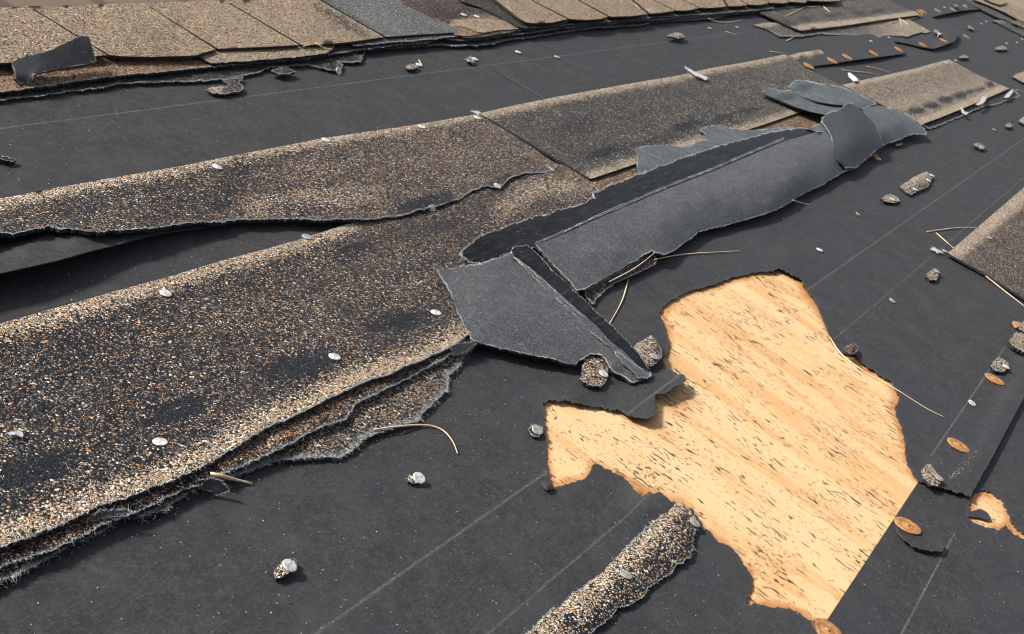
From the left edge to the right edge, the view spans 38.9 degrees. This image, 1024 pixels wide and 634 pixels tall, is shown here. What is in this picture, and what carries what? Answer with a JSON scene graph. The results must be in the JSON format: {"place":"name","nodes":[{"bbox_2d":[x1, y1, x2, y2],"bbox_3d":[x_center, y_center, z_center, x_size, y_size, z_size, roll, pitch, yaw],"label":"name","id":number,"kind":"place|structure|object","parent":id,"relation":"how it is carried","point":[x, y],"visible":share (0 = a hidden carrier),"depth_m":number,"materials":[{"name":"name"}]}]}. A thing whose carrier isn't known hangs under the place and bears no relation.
{"place":"outdoors","nodes":[
{"label":"outdoors","id":0,"kind":"place"},
{"bbox_2d":[543,269,1023,632],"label":"roof deck","id":1,"kind":"structure","parent":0,"point":[830,525],"depth_m":1.28,"materials":[{"name":"brown wood"}]},
{"bbox_2d":[0,6,1023,633],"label":"roofing felt","id":2,"kind":"object","parent":1,"relation":"on","point":[442,546],"visible":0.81,"depth_m":1.07,"materials":[{"name":"paper"}]},
{"bbox_2d":[194,477,229,494],"bbox_3d":[-0.184,0.104,0.891,0.025,0.012,0.007,11,27,-28],"label":"shingle scrap","id":3,"kind":"object","parent":2,"relation":"on","point":[217,486],"visible":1,"depth_m":0.89,"materials":[{"name":"black stone"}]},
{"bbox_2d":[0,348,472,583],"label":"asphalt shingle","id":4,"kind":"object","parent":2,"relation":"on","point":[413,400],"visible":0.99,"depth_m":1.02,"materials":[{"name":"asphalt"}]},
{"bbox_2d":[0,337,473,570],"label":"asphalt shingle","id":5,"kind":"object","parent":4,"relation":"on","point":[270,443],"visible":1,"depth_m":0.93,"materials":[{"name":"asphalt"}]},
{"bbox_2d":[87,502,130,519],"bbox_3d":[-0.229,0.111,0.824,0.029,0.009,0.010,0,34,-44],"label":"shingle scrap","id":6,"kind":"object","parent":5,"relation":"on","point":[102,513],"visible":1,"depth_m":0.82,"materials":[{"name":"black stone"}]},
{"bbox_2d":[210,472,251,484],"bbox_3d":[-0.175,0.101,0.908,0.032,0.009,0.005,4,31,-39],"label":"pine needle","id":7,"kind":"object","parent":5,"relation":"on","point":[222,476],"visible":1,"depth_m":0.91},
{"bbox_2d":[450,341,476,355],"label":"shingle scrap","id":8,"kind":"object","parent":5,"relation":"on","point":[458,348],"visible":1,"depth_m":1.18,"materials":[{"name":"grey stone"}]},
{"bbox_2d":[273,558,297,580],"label":"shingle scrap","id":9,"kind":"object","parent":2,"relation":"on","point":[280,572],"visible":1,"depth_m":0.85,"materials":[{"name":"gravel"}]},
{"bbox_2d":[282,559,296,571],"bbox_3d":[-0.134,0.150,0.858,0.010,0.013,0.010,46,29,14],"label":"roofing nail","id":10,"kind":"object","parent":2,"relation":"on","point":[289,565],"visible":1,"depth_m":0.85,"materials":[{"name":"metal"}]},
{"bbox_2d":[0,163,603,552],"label":"asphalt shingle","id":11,"kind":"object","parent":2,"relation":"on","point":[202,368],"visible":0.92,"depth_m":1.03,"materials":[{"name":"asphalt"}]},
{"bbox_2d":[5,430,23,437],"bbox_3d":[-0.292,0.069,0.853,0.010,0.004,0.011,32,25,17],"label":"fibre tuft","id":12,"kind":"object","parent":11,"relation":"on","point":[18,433],"visible":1,"depth_m":0.85,"materials":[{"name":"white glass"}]},
{"bbox_2d":[152,438,167,445],"bbox_3d":[-0.220,0.083,0.905,0.010,0.013,0.010,19,22,11],"label":"roofing nail","id":13,"kind":"object","parent":11,"relation":"on","point":[160,441],"visible":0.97,"depth_m":0.90,"materials":[{"name":"metal"}]},
{"bbox_2d":[159,289,171,296],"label":"roofing nail","id":14,"kind":"object","parent":11,"relation":"on","point":[164,292],"visible":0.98,"depth_m":1.08,"materials":[{"name":"metal"}]},
{"bbox_2d":[302,234,311,239],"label":"roofing nail","id":15,"kind":"object","parent":11,"relation":"on","point":[307,236],"visible":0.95,"depth_m":1.26,"materials":[{"name":"metal"}]},
{"bbox_2d":[328,353,340,359],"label":"roofing nail","id":16,"kind":"object","parent":11,"relation":"on","point":[333,356],"visible":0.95,"depth_m":1.08,"materials":[{"name":"metal"}]},
{"bbox_2d":[431,309,440,315],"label":"roofing nail","id":17,"kind":"object","parent":11,"relation":"on","point":[435,312],"visible":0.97,"depth_m":1.22,"materials":[{"name":"metal"}]},
{"bbox_2d":[404,475,416,485],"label":"shingle scrap","id":18,"kind":"object","parent":2,"relation":"on","point":[411,481],"visible":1,"depth_m":0.99,"materials":[{"name":"grey stone"}]},
{"bbox_2d":[373,424,457,453],"bbox_3d":[-0.072,0.082,1.054,0.068,0.005,0.030,15,25,-21],"label":"pine needle","id":19,"kind":"object","parent":2,"relation":"on","point":[409,425],"visible":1,"depth_m":1.06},
{"bbox_2d":[413,472,424,483],"bbox_3d":[-0.067,0.114,1.002,0.010,0.013,0.010,9,47,-33],"label":"roofing nail","id":20,"kind":"object","parent":2,"relation":"on","point":[418,477],"visible":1,"depth_m":1.00,"materials":[{"name":"metal"}]},
{"bbox_2d":[0,0,978,273],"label":"roofing felt","id":21,"kind":"object","parent":2,"relation":"on","point":[112,132],"visible":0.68,"depth_m":1.62,"materials":[{"name":"paper"}]},
{"bbox_2d":[0,155,15,164],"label":"shingle scrap","id":22,"kind":"object","parent":21,"relation":"on","point":[7,160],"visible":1,"depth_m":1.16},
{"bbox_2d":[0,49,401,102],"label":"asphalt shingle","id":23,"kind":"object","parent":21,"relation":"on","point":[331,64],"visible":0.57,"depth_m":1.49,"materials":[{"name":"asphalt"}]},
{"bbox_2d":[0,44,376,94],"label":"asphalt shingle","id":24,"kind":"object","parent":23,"relation":"on","point":[102,69],"visible":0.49,"depth_m":1.42,"materials":[{"name":"asphalt"}]},
{"bbox_2d":[11,35,95,83],"bbox_3d":[-0.422,-0.237,1.337,0.028,0.026,0.124,29,24,11],"label":"shingle flap","id":25,"kind":"object","parent":24,"relation":"on","point":[77,52],"visible":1,"depth_m":1.34,"materials":[{"name":"black"}]},
{"bbox_2d":[0,3,214,65],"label":"asphalt shingle","id":26,"kind":"object","parent":24,"relation":"on","point":[131,31],"visible":0.9,"depth_m":1.47,"materials":[{"name":"asphalt"}]},
{"bbox_2d":[192,46,333,65],"bbox_3d":[-0.281,-0.340,1.716,0.140,0.003,0.478,32,25,17],"label":"asphalt shingle","id":27,"kind":"object","parent":24,"relation":"on","point":[215,58],"visible":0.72,"depth_m":1.61,"materials":[{"name":"asphalt"}]},
{"bbox_2d":[144,0,382,50],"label":"asphalt shingle","id":28,"kind":"object","parent":27,"relation":"on","point":[226,25],"visible":1,"depth_m":1.70,"materials":[{"name":"asphalt"}]},
{"bbox_2d":[204,77,242,96],"bbox_3d":[-0.293,-0.240,1.511,0.028,0.006,0.087,25,24,0],"label":"shingle scrap","id":29,"kind":"object","parent":21,"relation":"on","point":[234,86],"visible":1,"depth_m":1.50,"materials":[{"name":"grey stone"}]},
{"bbox_2d":[0,114,557,238],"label":"asphalt shingle","id":30,"kind":"object","parent":21,"relation":"on","point":[389,173],"visible":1,"depth_m":1.36,"materials":[{"name":"asphalt"}]},
{"bbox_2d":[271,67,294,75],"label":"shingle scrap","id":31,"kind":"object","parent":21,"relation":"on","point":[284,71],"visible":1,"depth_m":1.61,"materials":[{"name":"grey stone"}]},
{"bbox_2d":[405,63,417,70],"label":"shingle scrap","id":32,"kind":"object","parent":21,"relation":"on","point":[410,67],"visible":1,"depth_m":1.82,"materials":[{"name":"brown stone"}]},
{"bbox_2d":[465,57,474,64],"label":"shingle scrap","id":33,"kind":"object","parent":21,"relation":"on","point":[470,60],"visible":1,"depth_m":1.96,"materials":[{"name":"grey stone"}]},
{"bbox_2d":[383,15,727,49],"bbox_3d":[0.191,-0.558,2.638,0.156,0.006,1.832,32,25,17],"label":"asphalt shingle","id":34,"kind":"object","parent":21,"relation":"on","point":[455,45],"visible":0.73,"depth_m":2.19,"materials":[{"name":"asphalt"}]},
{"bbox_2d":[367,2,800,50],"bbox_3d":[0.313,-0.618,2.871,0.137,0.005,2.421,32,25,17],"label":"asphalt shingle","id":35,"kind":"object","parent":34,"relation":"on","point":[776,7],"visible":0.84,"depth_m":2.29,"materials":[{"name":"asphalt"}]},
{"bbox_2d":[351,0,774,47],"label":"asphalt shingle","id":36,"kind":"object","parent":35,"relation":"on","point":[693,13],"visible":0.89,"depth_m":2.50,"materials":[{"name":"asphalt"}]},
{"bbox_2d":[320,0,457,38],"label":"asphalt shingle","id":37,"kind":"object","parent":36,"relation":"on","point":[386,19],"visible":1,"depth_m":1.94,"materials":[{"name":"asphalt"}]},
{"bbox_2d":[401,0,518,39],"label":"asphalt shingle","id":38,"kind":"object","parent":36,"relation":"on","point":[443,10],"visible":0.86,"depth_m":2.11,"materials":[{"name":"asphalt"}]},
{"bbox_2d":[452,27,480,36],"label":"shingle scrap","id":39,"kind":"object","parent":38,"relation":"on","point":[461,31],"visible":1,"depth_m":2.04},
{"bbox_2d":[443,18,519,33],"bbox_3d":[-0.041,-0.424,2.114,0.042,0.002,0.216,32,25,17],"label":"shingle scrap","id":40,"kind":"object","parent":38,"relation":"on","point":[482,25],"visible":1,"depth_m":2.11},
{"bbox_2d":[457,0,566,29],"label":"asphalt shingle","id":41,"kind":"object","parent":38,"relation":"on","point":[493,8],"visible":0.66,"depth_m":2.21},
{"bbox_2d":[494,0,646,24],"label":"asphalt shingle","id":42,"kind":"object","parent":36,"relation":"on","point":[537,12],"visible":1,"depth_m":2.39,"materials":[{"name":"asphalt"}]},
{"bbox_2d":[632,0,725,14],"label":"asphalt shingle","id":43,"kind":"object","parent":36,"relation":"on","point":[652,7],"visible":1,"depth_m":2.81,"materials":[{"name":"asphalt"}]},
{"bbox_2d":[724,0,839,6],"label":"asphalt shingle","id":44,"kind":"object","parent":36,"relation":"on","point":[736,3],"visible":1,"depth_m":3.27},
{"bbox_2d":[479,55,852,180],"bbox_3d":[0.322,-0.345,2.321,0.177,0.007,1.338,32,25,17],"label":"asphalt shingle","id":45,"kind":"object","parent":21,"relation":"on","point":[591,135],"visible":0.92,"depth_m":2.07,"materials":[{"name":"asphalt"}]},
{"bbox_2d":[685,67,707,80],"bbox_3d":[0.304,-0.406,2.420,0.055,0.009,0.039,28,24,8],"label":"fibre tuft","id":46,"kind":"object","parent":45,"relation":"on","point":[700,75],"visible":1,"depth_m":2.42,"materials":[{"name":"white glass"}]},
{"bbox_2d":[634,125,792,173],"bbox_3d":[0.288,-0.251,2.075,0.072,0.007,0.659,32,25,17],"label":"torn backing sheet","id":47,"kind":"object","parent":45,"relation":"on","point":[649,157],"visible":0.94,"depth_m":1.99,"materials":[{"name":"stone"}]},
{"bbox_2d":[761,88,842,115],"bbox_3d":[0.522,-0.384,2.560,0.117,0.012,0.229,32,25,17],"label":"torn backing sheet","id":48,"kind":"object","parent":45,"relation":"on","point":[791,98],"visible":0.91,"depth_m":2.51,"materials":[{"name":"paper"}]},
{"bbox_2d":[788,80,876,109],"bbox_3d":[0.594,-0.407,2.668,0.123,0.013,0.282,44,30,37],"label":"torn backing sheet","id":49,"kind":"object","parent":45,"relation":"on","point":[828,94],"visible":0.99,"depth_m":2.65,"materials":[{"name":"stone"}]},
{"bbox_2d":[666,32,684,39],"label":"shingle scrap","id":50,"kind":"object","parent":21,"relation":"on","point":[674,35],"visible":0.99,"depth_m":2.62,"materials":[{"name":"grey stone"}]},
{"bbox_2d":[728,0,851,15],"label":"asphalt shingle","id":51,"kind":"object","parent":21,"relation":"on","point":[807,3],"visible":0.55,"depth_m":3.66,"materials":[{"name":"asphalt"}]},
{"bbox_2d":[789,50,823,59],"bbox_3d":[0.613,-0.541,3.008,0.028,0.010,0.270,32,25,17],"label":"shingle strip","id":52,"kind":"object","parent":21,"relation":"on","point":[809,54],"visible":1,"depth_m":3.00,"materials":[{"name":"beige stone"}]},
{"bbox_2d":[760,0,919,31],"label":"asphalt shingle","id":53,"kind":"object","parent":21,"relation":"on","point":[843,13],"visible":1,"depth_m":3.66,"materials":[{"name":"asphalt"}]},
{"bbox_2d":[753,20,930,37],"bbox_3d":[0.854,-0.713,3.596,0.103,0.008,1.261,34,25,21],"label":"asphalt shingle","id":54,"kind":"object","parent":21,"relation":"on","point":[878,29],"visible":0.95,"depth_m":3.63,"materials":[{"name":"asphalt"}]},
{"bbox_2d":[793,11,922,31],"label":"asphalt shingle","id":55,"kind":"object","parent":54,"relation":"on","point":[913,18],"visible":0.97,"depth_m":4.05,"materials":[{"name":"asphalt"}]},
{"bbox_2d":[964,0,1023,30],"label":"asphalt shingle","id":56,"kind":"object","parent":21,"relation":"on","point":[988,10],"visible":0.91,"depth_m":5.23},
{"bbox_2d":[0,74,1018,633],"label":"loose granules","id":57,"kind":"object","parent":2,"relation":"on","point":[486,494],"visible":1,"depth_m":1.01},
{"bbox_2d":[527,426,542,438],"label":"shingle scrap","id":58,"kind":"object","parent":2,"relation":"on","point":[532,434],"visible":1,"depth_m":1.12,"materials":[{"name":"grey stone"}]},
{"bbox_2d":[532,425,542,434],"bbox_3d":[0.017,0.091,1.129,0.010,0.013,0.010,13,43,-25],"label":"roofing nail","id":59,"kind":"object","parent":58,"relation":"on","point":[537,429],"visible":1,"depth_m":1.12,"materials":[{"name":"metal"}]},
{"bbox_2d":[436,244,652,384],"bbox_3d":[0.007,-0.007,1.296,0.190,0.014,0.219,1,33,-43],"label":"torn backing sheet","id":60,"kind":"object","parent":2,"relation":"on","point":[525,300],"visible":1,"depth_m":1.29,"materials":[{"name":"grey"}]},
{"bbox_2d":[540,481,554,490],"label":"felt scrap","id":61,"kind":"object","parent":2,"relation":"on","point":[545,485],"visible":1,"depth_m":1.06,"materials":[{"name":"fabric"}]},
{"bbox_2d":[579,356,607,388],"bbox_3d":[0.072,0.046,1.261,0.026,0.005,0.071,24,24,-1],"label":"shingle scrap","id":62,"kind":"object","parent":2,"relation":"on","point":[591,376],"visible":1,"depth_m":1.25,"materials":[{"name":"brown stone"}]},
{"bbox_2d":[599,370,607,377],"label":"roofing nail","id":63,"kind":"object","parent":62,"relation":"on","point":[603,373],"visible":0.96,"depth_m":1.25,"materials":[{"name":"metal"}]},
{"bbox_2d":[524,503,697,633],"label":"shingle strip","id":64,"kind":"object","parent":2,"relation":"on","point":[659,549],"visible":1,"depth_m":1.00,"materials":[{"name":"brown stone"}]},
{"bbox_2d":[620,570,631,578],"bbox_3d":[0.075,0.180,0.991,0.010,0.013,0.010,40,25,32],"label":"roofing nail","id":65,"kind":"object","parent":64,"relation":"on","point":[626,574],"visible":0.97,"depth_m":0.99,"materials":[{"name":"metal"}]},
{"bbox_2d":[609,279,628,323],"bbox_3d":[0.108,-0.016,1.436,0.004,0.002,0.132,26,24,2],"label":"pine needle","id":66,"kind":"object","parent":2,"relation":"on","point":[621,300],"visible":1,"depth_m":1.44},
{"bbox_2d":[584,253,657,305],"bbox_3d":[0.112,-0.042,1.480,0.022,0.011,0.198,31,24,15],"label":"shingle strip","id":67,"kind":"object","parent":2,"relation":"on","point":[593,293],"visible":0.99,"depth_m":1.48,"materials":[{"name":"black stone"}]},
{"bbox_2d":[609,253,653,281],"bbox_3d":[0.125,-0.052,1.502,0.004,0.008,0.123,32,25,17],"label":"pine needle","id":68,"kind":"object","parent":67,"relation":"on","point":[629,270],"visible":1,"depth_m":1.49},
{"bbox_2d":[634,335,661,368],"bbox_3d":[0.127,0.031,1.340,0.028,0.004,0.069,30,24,12],"label":"shingle scrap","id":69,"kind":"object","parent":2,"relation":"on","point":[645,348],"visible":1,"depth_m":1.34,"materials":[{"name":"brown stone"}]},
{"bbox_2d":[459,127,868,291],"bbox_3d":[0.284,-0.180,1.904,0.144,0.025,1.323,32,25,17],"label":"torn backing sheet","id":70,"kind":"object","parent":2,"relation":"on","point":[608,231],"visible":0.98,"depth_m":1.72,"materials":[{"name":"black fabric"}]},
{"bbox_2d":[805,123,825,131],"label":"shingle scrap","id":71,"kind":"object","parent":70,"relation":"on","point":[817,128],"visible":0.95,"depth_m":2.37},
{"bbox_2d":[558,111,823,186],"bbox_3d":[0.314,-0.262,2.144,0.103,0.003,0.986,33,25,20],"label":"asphalt shingle","id":72,"kind":"object","parent":2,"relation":"on","point":[807,120],"visible":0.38,"depth_m":2.37,"materials":[{"name":"asphalt"}]},
{"bbox_2d":[690,518,699,527],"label":"roofing nail","id":73,"kind":"object","parent":2,"relation":"on","point":[694,522],"visible":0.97,"depth_m":1.09,"materials":[{"name":"metal"}]},
{"bbox_2d":[655,251,735,259],"bbox_3d":[0.209,-0.073,1.642,0.011,0.008,0.205,37,27,27],"label":"pine needle","id":74,"kind":"object","parent":2,"relation":"on","point":[691,253],"visible":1,"depth_m":1.64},
{"bbox_2d":[844,343,857,354],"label":"shingle scrap","id":75,"kind":"object","parent":2,"relation":"on","point":[851,349],"visible":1,"depth_m":1.55,"materials":[{"name":"brown stone"}]},
{"bbox_2d":[820,102,882,168],"bbox_3d":[0.556,-0.301,2.397,0.115,0.032,0.372,32,25,17],"label":"torn backing sheet","id":76,"kind":"object","parent":2,"relation":"on","point":[852,132],"visible":1,"depth_m":2.40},
{"bbox_2d":[848,73,858,81],"bbox_3d":[0.701,-0.491,2.977,0.022,0.002,0.070,24,24,-1],"label":"plastic sliver","id":77,"kind":"object","parent":2,"relation":"on","point":[853,77],"visible":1,"depth_m":2.97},
{"bbox_2d":[830,337,945,417],"bbox_3d":[0.393,0.065,1.542,0.153,0.004,0.022,39,27,29],"label":"pine needle","id":78,"kind":"object","parent":2,"relation":"on","point":[875,377],"visible":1,"depth_m":1.54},
{"bbox_2d":[881,194,899,203],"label":"shingle scrap","id":79,"kind":"object","parent":2,"relation":"on","point":[886,199],"visible":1,"depth_m":2.22,"materials":[{"name":"brown stone"}]},
{"bbox_2d":[862,105,926,145],"bbox_3d":[0.689,-0.350,2.649,0.103,0.020,0.335,32,25,17],"label":"torn backing sheet","id":80,"kind":"object","parent":2,"relation":"on","point":[891,125],"visible":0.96,"depth_m":2.66,"materials":[{"name":"stone"}]},
{"bbox_2d":[899,171,932,195],"bbox_3d":[0.674,-0.222,2.401,0.031,0.005,0.221,32,25,17],"label":"shingle scrap","id":81,"kind":"object","parent":2,"relation":"on","point":[919,182],"visible":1,"depth_m":2.38,"materials":[{"name":"brown stone"}]},
{"bbox_2d":[842,59,1008,125],"bbox_3d":[0.965,-0.522,3.305,0.187,0.008,1.070,32,25,17],"label":"asphalt shingle","id":82,"kind":"object","parent":2,"relation":"on","point":[926,94],"visible":0.99,"depth_m":3.21,"materials":[{"name":"asphalt"}]},
{"bbox_2d":[920,463,940,488],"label":"shingle scrap","id":83,"kind":"object","parent":2,"relation":"on","point":[928,472],"visible":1,"depth_m":1.35,"materials":[{"name":"brown stone"}]},
{"bbox_2d":[924,268,938,281],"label":"shingle scrap","id":84,"kind":"object","parent":2,"relation":"on","point":[931,275],"visible":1,"depth_m":1.94,"materials":[{"name":"brown stone"}]},
{"bbox_2d":[927,227,978,231],"bbox_3d":[0.673,-0.136,2.221,0.177,0.007,0.010,-5,37,-48],"label":"pine needle","id":85,"kind":"object","parent":2,"relation":"on","point":[952,228],"visible":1,"depth_m":2.23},
{"bbox_2d":[947,438,969,452],"bbox_3d":[0.449,0.128,1.459,0.025,0.002,0.025,9,28,-31],"label":"cap nail","id":86,"kind":"object","parent":2,"relation":"on","point":[958,445],"visible":1,"depth_m":1.46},
{"bbox_2d":[922,85,1020,129],"bbox_3d":[1.064,-0.481,3.318,0.053,0.007,1.126,33,25,18],"label":"asphalt shingle","id":87,"kind":"object","parent":2,"relation":"on","point":[995,100],"visible":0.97,"depth_m":3.30,"materials":[{"name":"asphalt"}]},
{"bbox_2d":[975,96,985,104],"bbox_3d":[1.085,-0.500,3.350,0.012,0.001,0.200,30,24,13],"label":"adhesive curl","id":88,"kind":"object","parent":87,"relation":"on","point":[983,100],"visible":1,"depth_m":3.34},
{"bbox_2d":[972,143,984,149],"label":"shingle scrap","id":89,"kind":"object","parent":2,"relation":"on","point":[976,145],"visible":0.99,"depth_m":2.88,"materials":[{"name":"brown stone"}]},
{"bbox_2d":[947,188,1023,299],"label":"asphalt shingle","id":90,"kind":"object","parent":2,"relation":"on","point":[998,258],"visible":1,"depth_m":2.20,"materials":[{"name":"asphalt"}]},
{"bbox_2d":[985,373,1003,385],"bbox_3d":[0.560,0.072,1.684,0.025,0.002,0.025,4,31,-39],"label":"cap nail","id":91,"kind":"object","parent":2,"relation":"on","point":[994,379],"visible":1,"depth_m":1.68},
{"bbox_2d":[990,357,1008,373],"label":"shingle scrap","id":92,"kind":"object","parent":2,"relation":"on","point":[996,366],"visible":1,"depth_m":1.72,"materials":[{"name":"brown stone"}]},
{"bbox_2d":[994,46,1006,50],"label":"shingle scrap","id":93,"kind":"object","parent":2,"relation":"on","point":[1001,48],"visible":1,"depth_m":4.42,"materials":[{"name":"brown stone"}]},
{"bbox_2d":[986,276,1023,305],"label":"pine needle","id":94,"kind":"object","parent":2,"relation":"on","point":[1003,290],"visible":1,"depth_m":2.04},
{"bbox_2d":[992,20,1023,36],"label":"asphalt shingle","id":95,"kind":"object","parent":2,"relation":"on","point":[1009,26],"visible":1,"depth_m":5.08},
{"bbox_2d":[1007,332,1023,354],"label":"shingle scrap","id":96,"kind":"object","parent":2,"relation":"on","point":[1016,342],"visible":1,"depth_m":1.82,"materials":[{"name":"brown stone"}]},
{"bbox_2d":[1010,20,1023,27],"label":"asphalt shingle","id":97,"kind":"object","parent":2,"relation":"on","point":[1019,23],"visible":0.99,"depth_m":5.20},
{"bbox_2d":[973,0,1023,22],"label":"asphalt shingle","id":98,"kind":"object","parent":97,"relation":"on","point":[1016,13],"visible":0.83,"depth_m":5.41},
{"bbox_2d":[985,0,1005,5],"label":"asphalt shingle","id":99,"kind":"object","parent":98,"relation":"on","point":[998,2],"visible":1,"depth_m":5.46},
{"bbox_2d":[1012,321,1021,328],"bbox_3d":[0.663,0.009,1.910,0.011,0.003,0.029,32,25,17],"label":"wood splinter","id":100,"kind":"object","parent":2,"relation":"on","point":[1017,324],"visible":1,"depth_m":1.91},
{"bbox_2d":[1012,72,1023,82],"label":"shingle scrap","id":101,"kind":"object","parent":2,"relation":"on","point":[1019,77],"visible":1,"depth_m":4.01,"materials":[{"name":"beige stone"}]},
{"bbox_2d":[1017,321,1023,333],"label":"shingle scrap","id":102,"kind":"object","parent":2,"relation":"on","point":[1021,329],"visible":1,"depth_m":1.89,"materials":[{"name":"brown stone"}]},
{"bbox_2d":[817,398,1023,633],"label":"roofing felt","id":103,"kind":"object","parent":1,"relation":"on","point":[896,574],"visible":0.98,"depth_m":1.21,"materials":[{"name":"fabric"}]},
{"bbox_2d":[812,618,841,633],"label":"cap nail","id":104,"kind":"object","parent":103,"relation":"on","point":[823,626],"visible":1,"depth_m":1.05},
{"bbox_2d":[893,516,944,552],"bbox_3d":[0.346,0.186,1.237,0.048,0.002,0.052,32,25,17],"label":"felt scrap","id":105,"kind":"object","parent":103,"relation":"on","point":[926,539],"visible":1,"depth_m":1.23,"materials":[{"name":"fabric"}]},
{"bbox_2d":[894,517,920,534],"bbox_3d":[0.339,0.178,1.242,0.025,0.002,0.025,28,23,15],"label":"cap nail","id":106,"kind":"object","parent":105,"relation":"on","point":[907,525],"visible":1,"depth_m":1.24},
{"bbox_2d":[966,509,990,520],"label":"felt scrap","id":107,"kind":"object","parent":103,"relation":"on","point":[981,514],"visible":1,"depth_m":1.33,"materials":[{"name":"fabric"}]},
{"bbox_2d":[999,0,1023,9],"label":"ground","id":108,"kind":"structure","parent":0,"point":[1018,3],"depth_m":40.79,"materials":[{"name":"brown soil"}]},
{"bbox_2d":[0,0,217,6],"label":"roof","id":109,"kind":"structure","parent":108,"relation":"on","point":[11,3],"depth_m":3.35,"materials":[{"name":"asphalt"}]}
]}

